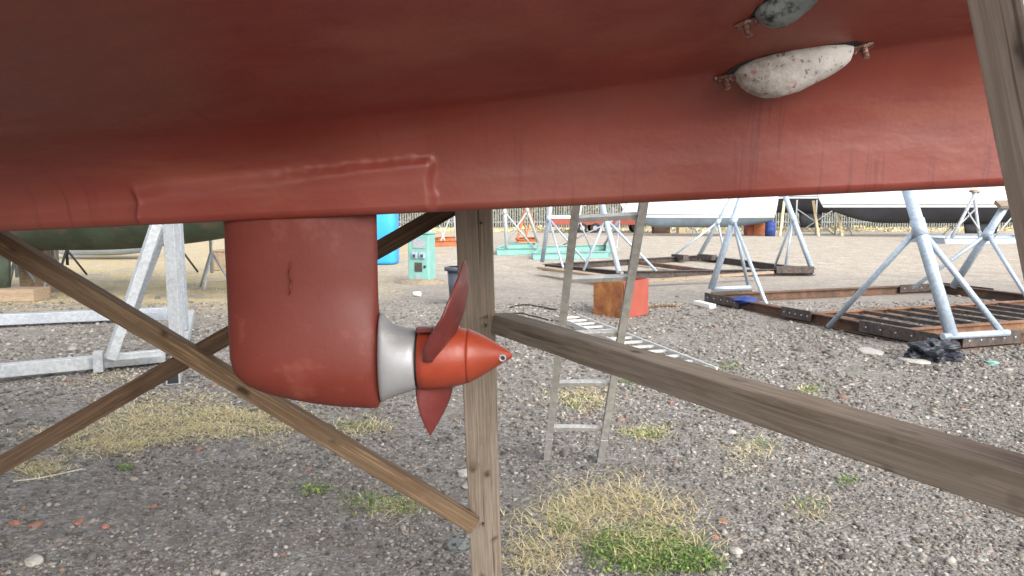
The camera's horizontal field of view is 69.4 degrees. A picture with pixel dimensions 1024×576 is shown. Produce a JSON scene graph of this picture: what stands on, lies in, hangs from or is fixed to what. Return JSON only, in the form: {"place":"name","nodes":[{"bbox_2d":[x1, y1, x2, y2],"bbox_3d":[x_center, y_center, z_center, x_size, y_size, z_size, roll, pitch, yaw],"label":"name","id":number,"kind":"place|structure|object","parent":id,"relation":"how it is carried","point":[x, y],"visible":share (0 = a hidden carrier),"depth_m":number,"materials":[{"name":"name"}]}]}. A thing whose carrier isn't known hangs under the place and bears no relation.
{"place":"outdoors","nodes":[
{"label":"outdoors","id":0,"kind":"place"},
{"bbox_2d":[0,209,1023,575],"bbox_3d":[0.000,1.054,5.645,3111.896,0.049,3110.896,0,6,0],"label":"ground","id":1,"kind":"structure","parent":0,"point":[848,261],"depth_m":5.19,"materials":[{"name":"grey gravel"}]},
{"bbox_2d":[8,520,21,525],"bbox_3d":[-2.600,1.225,3.861,0.065,0.030,0.045,0,6,0],"label":"brick fragment","id":2,"kind":"object","parent":1,"relation":"on","point":[14,522],"visible":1,"depth_m":3.85,"materials":[{"name":"red brick"}]},
{"bbox_2d":[11,262,35,282],"bbox_3d":[-9.745,-0.512,14.451,0.737,1.217,0.653,0,6,0],"label":"boat stand","id":3,"kind":"object","parent":1,"relation":"on","point":[14,266],"visible":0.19,"depth_m":14.55,"materials":[{"name":"white paint"}]},
{"bbox_2d":[0,287,50,301],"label":"keel block","id":4,"kind":"object","parent":1,"relation":"on","point":[22,294],"depth_m":13.15,"materials":[{"name":"beige wood"}]},
{"bbox_2d":[0,222,223,287],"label":"sailing boat","id":5,"kind":"object","parent":4,"relation":"on","point":[113,238],"visible":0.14,"depth_m":12.75,"materials":[{"name":"green paint"}]},
{"bbox_2d":[24,554,43,566],"bbox_3d":[-2.228,1.274,3.448,0.077,0.049,0.072,2,7,20],"label":"stone","id":6,"kind":"object","parent":1,"relation":"on","point":[33,560],"visible":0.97,"depth_m":3.43,"materials":[{"name":"grey stone"}]},
{"bbox_2d":[28,521,43,528],"bbox_3d":[-2.463,1.227,3.834,0.063,0.039,0.069,0,6,0],"label":"brick fragment","id":7,"kind":"object","parent":1,"relation":"on","point":[38,524],"visible":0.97,"depth_m":3.82,"materials":[{"name":"red brick"}]},
{"bbox_2d":[19,250,58,290],"bbox_3d":[-9.565,-0.401,14.976,0.530,0.900,0.640,-1,6,-6],"label":"timber block","id":8,"kind":"object","parent":1,"relation":"on","point":[25,280],"depth_m":14.71,"materials":[{"name":"brown wood"}]},
{"bbox_2d":[13,468,81,481],"bbox_3d":[-2.885,1.169,4.610,0.374,0.024,0.041,-6,8,-43],"label":"rope","id":9,"kind":"object","parent":1,"relation":"on","point":[45,476],"visible":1,"depth_m":4.58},
{"bbox_2d":[43,250,58,286],"bbox_3d":[-9.222,-0.524,14.804,0.737,1.168,0.652,0,6,0],"label":"boat stand","id":10,"kind":"object","parent":1,"relation":"on","point":[53,257],"visible":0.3,"depth_m":14.85,"materials":[{"name":"white paint"}]},
{"bbox_2d":[61,250,86,274],"bbox_3d":[-10.887,-0.843,18.003,0.736,1.118,0.652,0,6,0],"label":"boat stand","id":11,"kind":"object","parent":1,"relation":"on","point":[66,253],"visible":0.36,"depth_m":18.11,"materials":[{"name":"grey metal"}]},
{"bbox_2d":[72,518,84,525],"bbox_3d":[-2.267,1.226,3.865,0.059,0.036,0.077,0,6,0],"label":"brick fragment","id":12,"kind":"object","parent":1,"relation":"on","point":[78,521],"visible":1,"depth_m":3.85,"materials":[{"name":"red brick"}]},
{"bbox_2d":[0,223,194,384],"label":"boat cradle","id":13,"kind":"object","parent":1,"relation":"on","point":[177,314],"visible":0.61,"depth_m":7.60,"materials":[{"name":"white paint"}]},
{"bbox_2d":[59,248,140,255],"bbox_3d":[-13.711,-1.479,24.316,3.758,0.810,1.600,0,6,0],"label":"dinghy","id":14,"kind":"object","parent":1,"relation":"on","point":[107,252],"visible":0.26,"depth_m":23.94,"materials":[{"name":"white plastic"}]},
{"bbox_2d":[100,524,108,528],"bbox_3d":[-2.107,1.232,3.829,0.047,0.025,0.042,0,6,0],"label":"brick fragment","id":15,"kind":"object","parent":1,"relation":"on","point":[104,526],"visible":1,"depth_m":3.82,"materials":[{"name":"red brick"}]},
{"bbox_2d":[185,253,198,272],"bbox_3d":[-8.444,-0.921,18.736,0.736,1.118,0.652,0,6,0],"label":"boat stand","id":16,"kind":"object","parent":1,"relation":"on","point":[191,263],"visible":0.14,"depth_m":18.97,"materials":[{"name":"grey metal"}]},
{"bbox_2d":[199,240,225,289],"bbox_3d":[-6.198,-0.639,15.164,0.737,1.317,0.653,0,6,0],"label":"boat stand","id":17,"kind":"object","parent":1,"relation":"on","point":[209,262],"visible":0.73,"depth_m":15.25,"materials":[{"name":"white paint"}]},
{"bbox_2d":[213,249,225,270],"bbox_3d":[-7.669,-0.760,19.956,0.636,0.550,0.640,-1,6,-6],"label":"timber block","id":18,"kind":"object","parent":1,"relation":"on","point":[219,254],"depth_m":19.64,"materials":[{"name":"beige wood"}]},
{"bbox_2d":[377,214,398,263],"bbox_3d":[-4.245,-1.624,22.148,1.640,1.760,1.000,0,6,0],"label":"storage tank","id":19,"kind":"object","parent":1,"relation":"on","point":[387,224],"visible":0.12,"depth_m":21.66,"materials":[{"name":"blue plastic"}]},
{"bbox_2d":[413,292,420,295],"bbox_3d":[-1.788,0.113,13.937,0.143,0.088,0.090,1,6,12],"label":"can","id":20,"kind":"object","parent":1,"relation":"on","point":[416,293],"visible":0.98,"depth_m":13.90,"materials":[{"name":"white metal"}]},
{"bbox_2d":[394,232,447,284],"bbox_3d":[-2.035,-0.643,16.609,1.241,1.227,1.106,0,6,0],"label":"power pedestal","id":21,"kind":"object","parent":1,"relation":"on","point":[421,258],"visible":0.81,"depth_m":16.39,"materials":[{"name":"green paint"}]},
{"bbox_2d":[413,239,424,247],"bbox_3d":[-2.058,-0.981,16.347,0.280,0.200,0.020,2,6,14],"label":"meter window","id":22,"kind":"structure","parent":21,"relation":"in","point":[417,243],"depth_m":16.34,"materials":[{"name":"plastic"}]},
{"bbox_2d":[6,268,850,575],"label":"dry grass","id":23,"kind":"structure","parent":1,"relation":"on","point":[194,424],"depth_m":4.80,"materials":[{"name":"beige plant"}]},
{"bbox_2d":[429,216,455,246],"bbox_3d":[-2.954,-3.370,34.601,1.757,2.614,6.353,0,6,3],"label":"boat cradle","id":24,"kind":"object","parent":1,"relation":"on","point":[443,241],"visible":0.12,"depth_m":32.61,"materials":[{"name":"orange paint"}]},
{"bbox_2d":[444,266,456,296],"bbox_3d":[-0.874,-0.036,12.681,0.570,0.665,0.570,0,6,0],"label":"litter bin","id":25,"kind":"object","parent":1,"relation":"on","point":[452,273],"visible":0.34,"depth_m":12.50,"materials":[{"name":"plastic"}]},
{"bbox_2d":[444,538,468,550],"bbox_3d":[-0.272,1.266,3.641,0.126,0.082,0.090,0,6,0],"label":"stone","id":26,"kind":"object","parent":1,"relation":"on","point":[456,544],"visible":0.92,"depth_m":3.61,"materials":[{"name":"grey stone"}]},
{"bbox_2d":[458,469,466,476],"bbox_3d":[-0.303,1.162,4.629,0.078,0.055,0.057,-2,7,-19],"label":"stone","id":27,"kind":"object","parent":1,"relation":"on","point":[462,472],"visible":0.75,"depth_m":4.61,"materials":[{"name":"white stone"}]},
{"bbox_2d":[461,482,467,488],"bbox_3d":[-0.238,1.180,4.454,0.103,0.038,0.157,3,7,24],"label":"stone","id":28,"kind":"object","parent":1,"relation":"on","point":[464,486],"visible":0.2,"depth_m":4.41,"materials":[{"name":"grey stone"}]},
{"bbox_2d":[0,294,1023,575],"bbox_3d":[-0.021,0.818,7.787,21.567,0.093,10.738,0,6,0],"label":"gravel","id":29,"kind":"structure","parent":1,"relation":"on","point":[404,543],"depth_m":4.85,"materials":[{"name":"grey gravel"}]},
{"bbox_2d":[0,0,1023,575],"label":"support frame","id":30,"kind":"object","parent":1,"relation":"on","point":[980,472],"visible":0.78,"depth_m":2.18,"materials":[{"name":"brown wood"}]},
{"bbox_2d":[116,358,912,575],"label":"green grass","id":31,"kind":"structure","parent":1,"relation":"on","point":[598,538],"depth_m":3.81,"materials":[{"name":"green plant"}]},
{"bbox_2d":[300,479,730,574],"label":"clover","id":32,"kind":"object","parent":1,"relation":"on","point":[656,560],"visible":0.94,"depth_m":3.54,"materials":[{"name":"green plant"}]},
{"bbox_2d":[495,208,539,254],"bbox_3d":[0.272,-2.622,28.387,1.448,2.454,4.637,0,6,4],"label":"boat cradle","id":33,"kind":"object","parent":1,"relation":"on","point":[507,248],"visible":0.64,"depth_m":26.61,"materials":[{"name":"green paint"}]},
{"bbox_2d":[400,204,651,227],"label":"palisade fence","id":34,"kind":"object","parent":1,"relation":"on","point":[527,215],"visible":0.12,"depth_m":63.67,"materials":[{"name":"grey galvanised steel"}]},
{"bbox_2d":[515,208,536,242],"bbox_3d":[0.692,-3.123,35.344,1.070,1.964,4.260,0,6,0],"label":"boat cradle","id":35,"kind":"object","parent":1,"relation":"on","point":[518,239],"visible":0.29,"depth_m":34.60,"materials":[{"name":"orange paint"}]},
{"bbox_2d":[509,304,556,310],"bbox_3d":[0.415,0.318,12.342,0.862,0.037,0.443,3,7,23],"label":"cable","id":36,"kind":"object","parent":1,"relation":"on","point":[532,305],"visible":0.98,"depth_m":12.42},
{"bbox_2d":[514,313,552,320],"bbox_3d":[0.316,0.433,11.205,0.927,0.030,0.340,4,8,36],"label":"cable","id":37,"kind":"object","parent":1,"relation":"on","point":[532,316],"visible":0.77,"depth_m":11.26,"materials":[{"name":"black rubber"}]},
{"bbox_2d":[531,203,628,259],"bbox_3d":[2.701,-2.252,26.522,3.459,2.116,5.974,1,6,8],"label":"boat cradle","id":38,"kind":"object","parent":1,"relation":"on","point":[551,252],"visible":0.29,"depth_m":25.38,"materials":[{"name":"green paint"}]},
{"bbox_2d":[551,215,635,232],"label":"trailer","id":39,"kind":"object","parent":1,"relation":"on","point":[560,219],"visible":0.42,"depth_m":50.47,"materials":[{"name":"red paint"}]},
{"bbox_2d":[544,202,648,462],"bbox_3d":[0.484,-0.232,3.930,0.399,2.959,1.736,-1,6,-6],"label":"ladder","id":40,"kind":"object","parent":1,"relation":"on","point":[639,216],"visible":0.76,"depth_m":4.12,"materials":[{"name":"metal"}]},
{"bbox_2d":[593,277,648,317],"bbox_3d":[1.707,0.133,11.596,0.640,0.560,0.763,6,9,44],"label":"metal box","id":41,"kind":"object","parent":1,"relation":"on","point":[607,299],"visible":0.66,"depth_m":11.38,"materials":[{"name":"red paint"}]},
{"bbox_2d":[553,314,717,368],"bbox_3d":[1.333,0.620,9.165,0.385,0.070,3.858,-2,6,-16],"label":"ladder","id":42,"kind":"object","parent":1,"relation":"on","point":[658,347],"visible":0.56,"depth_m":8.96,"materials":[{"name":"metal"}]},
{"bbox_2d":[652,227,669,233],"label":"storage crate","id":43,"kind":"object","parent":1,"relation":"on","point":[659,230],"visible":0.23,"depth_m":49.20,"materials":[{"name":"wood"}]},
{"bbox_2d":[648,304,676,307],"bbox_3d":[2.491,0.310,12.414,0.565,0.057,0.105,-2,6,-17],"label":"stick","id":44,"kind":"object","parent":1,"relation":"on","point":[669,305],"visible":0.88,"depth_m":12.43,"materials":[{"name":"brown wood"}]},
{"bbox_2d":[399,204,942,224],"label":"wood","id":45,"kind":"object","parent":1,"relation":"on","point":[584,208],"depth_m":77.56,"materials":[{"name":"grey wood"}]},
{"bbox_2d":[537,196,815,281],"bbox_3d":[4.560,-1.744,19.620,8.427,2.578,6.380,-3,7,-28],"label":"boat cradle","id":46,"kind":"object","parent":1,"relation":"on","point":[586,267],"visible":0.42,"depth_m":18.45,"materials":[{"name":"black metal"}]},
{"bbox_2d":[676,227,685,233],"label":"storage crate","id":47,"kind":"object","parent":1,"relation":"on","point":[680,230],"visible":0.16,"depth_m":49.21,"materials":[{"name":"beige paint"}]},
{"bbox_2d":[621,197,778,226],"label":"motor boat","id":48,"kind":"object","parent":1,"relation":"on","point":[706,213],"visible":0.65,"depth_m":43.77,"materials":[{"name":"white plastic"}]},
{"bbox_2d":[693,300,715,308],"bbox_3d":[3.254,0.277,12.505,0.120,0.070,0.536,-2,6,-15],"label":"board offcut","id":49,"kind":"object","parent":1,"relation":"on","point":[704,304],"visible":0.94,"depth_m":12.42,"materials":[{"name":"white wood"}]},
{"bbox_2d":[399,206,1011,226],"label":"undergrowth","id":50,"kind":"object","parent":1,"relation":"on","point":[650,226],"visible":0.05,"depth_m":67.04,"materials":[{"name":"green plant"}]},
{"bbox_2d":[399,225,1013,231],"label":"verge grass","id":51,"kind":"structure","parent":1,"relation":"on","point":[857,228],"depth_m":54.61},
{"bbox_2d":[709,534,718,538],"bbox_3d":[1.010,1.242,3.701,0.046,0.020,0.032,2,7,22],"label":"brick fragment","id":52,"kind":"object","parent":1,"relation":"on","point":[714,536],"visible":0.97,"depth_m":3.69,"materials":[{"name":"red brick"}]},
{"bbox_2d":[717,518,727,524],"bbox_3d":[1.109,1.227,3.886,0.044,0.019,0.061,-1,6,-13],"label":"brick fragment","id":53,"kind":"object","parent":1,"relation":"on","point":[723,520],"visible":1,"depth_m":3.88,"materials":[{"name":"red brick"}]},
{"bbox_2d":[729,547,742,554],"bbox_3d":[1.070,1.262,3.540,0.063,0.040,0.058,0,6,0],"label":"stone","id":54,"kind":"object","parent":1,"relation":"on","point":[735,550],"visible":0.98,"depth_m":3.52,"materials":[{"name":"grey stone"}]},
{"bbox_2d":[744,224,753,234],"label":"storage crate","id":55,"kind":"object","parent":1,"relation":"on","point":[748,229],"visible":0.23,"depth_m":45.58,"materials":[{"name":"red paint"}]},
{"bbox_2d":[753,223,764,234],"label":"storage crate","id":56,"kind":"object","parent":1,"relation":"on","point":[758,229],"visible":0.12,"depth_m":45.57,"materials":[{"name":"orange paint"}]},
{"bbox_2d":[765,221,775,235],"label":"barrel","id":57,"kind":"object","parent":1,"relation":"on","point":[770,227],"visible":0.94,"depth_m":44.23,"materials":[{"name":"blue plastic"}]},
{"bbox_2d":[778,201,784,235],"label":"timber prop","id":58,"kind":"object","parent":1,"relation":"on","point":[782,218],"visible":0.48,"depth_m":44.46,"materials":[{"name":"beige paint"}]},
{"bbox_2d":[776,195,834,227],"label":"sailing boat","id":59,"kind":"object","parent":1,"relation":"on","point":[805,205],"visible":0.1,"depth_m":52.05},
{"bbox_2d":[795,200,836,234],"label":"prop frame","id":60,"kind":"object","parent":1,"relation":"on","point":[834,233],"visible":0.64,"depth_m":46.68,"materials":[{"name":"white paint"}]},
{"bbox_2d":[812,200,819,235],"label":"timber prop","id":61,"kind":"object","parent":1,"relation":"on","point":[815,218],"visible":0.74,"depth_m":44.46,"materials":[{"name":"beige paint"}]},
{"bbox_2d":[836,212,843,235],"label":"timber prop","id":62,"kind":"object","parent":1,"relation":"on","point":[840,224],"visible":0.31,"depth_m":44.46,"materials":[{"name":"beige paint"}]},
{"bbox_2d":[838,216,851,235],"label":"boat stand","id":63,"kind":"object","parent":1,"relation":"on","point":[848,228],"visible":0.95,"depth_m":45.52,"materials":[{"name":"metal"}]},
{"bbox_2d":[817,186,1011,233],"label":"sailing boat","id":64,"kind":"object","parent":63,"relation":"on","point":[943,205],"visible":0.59,"depth_m":42.37,"materials":[{"name":"white plastic"}]},
{"bbox_2d":[704,190,1023,349],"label":"boat cradle","id":65,"kind":"object","parent":1,"relation":"on","point":[991,331],"visible":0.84,"depth_m":10.56,"materials":[{"name":"metal"}]},
{"bbox_2d":[731,296,757,304],"bbox_3d":[3.834,0.208,12.080,0.421,0.162,0.430,-5,8,-40],"label":"tarp","id":66,"kind":"object","parent":65,"relation":"on","point":[742,300],"visible":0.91,"depth_m":12.02,"materials":[{"name":"blue fabric"}]},
{"bbox_2d":[856,347,883,355],"bbox_3d":[4.128,0.737,8.535,0.264,0.060,0.481,0,6,0],"label":"stone","id":67,"kind":"object","parent":1,"relation":"on","point":[869,351],"visible":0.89,"depth_m":8.44,"materials":[{"name":"white stone"}]},
{"bbox_2d":[739,213,1012,227],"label":"palisade fence","id":68,"kind":"object","parent":1,"relation":"on","point":[823,221],"visible":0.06,"depth_m":63.76,"materials":[{"name":"grey"}]},
{"bbox_2d":[897,357,930,364],"bbox_3d":[4.343,0.791,8.019,0.204,0.060,0.373,-5,8,-38],"label":"stone","id":69,"kind":"object","parent":1,"relation":"on","point":[916,361],"visible":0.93,"depth_m":7.94,"materials":[{"name":"white stone"}]},
{"bbox_2d":[903,338,965,363],"bbox_3d":[4.606,0.666,8.067,0.659,0.249,0.427,0,6,0],"label":"plastic bag","id":70,"kind":"object","parent":1,"relation":"on","point":[935,350],"visible":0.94,"depth_m":7.95,"materials":[{"name":"black plastic"}]},
{"bbox_2d":[905,189,1015,243],"bbox_3d":[23.545,-3.601,36.902,7.488,2.582,3.588,-1,6,-12],"label":"boat cradle","id":71,"kind":"object","parent":1,"relation":"on","point":[997,237],"visible":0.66,"depth_m":35.17,"materials":[{"name":"metal"}]},
{"bbox_2d":[985,360,999,364],"bbox_3d":[5.097,0.797,7.859,0.136,0.052,0.106,-2,6,-19],"label":"rubbish","id":72,"kind":"object","parent":1,"relation":"on","point":[991,362],"visible":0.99,"depth_m":7.82,"materials":[{"name":"green paint"}]},
{"bbox_3d":[-3.400,1.356,1.704,0.900,0.240,0.300,0,6,0],"label":"keel block","id":73,"kind":"object","parent":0,"visible":0},
{"bbox_2d":[0,0,1003,434],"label":"sailing boat","id":74,"kind":"object","parent":73,"relation":"on","point":[296,146],"visible":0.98,"depth_m":1.43,"materials":[{"name":"paint"}]}
]}

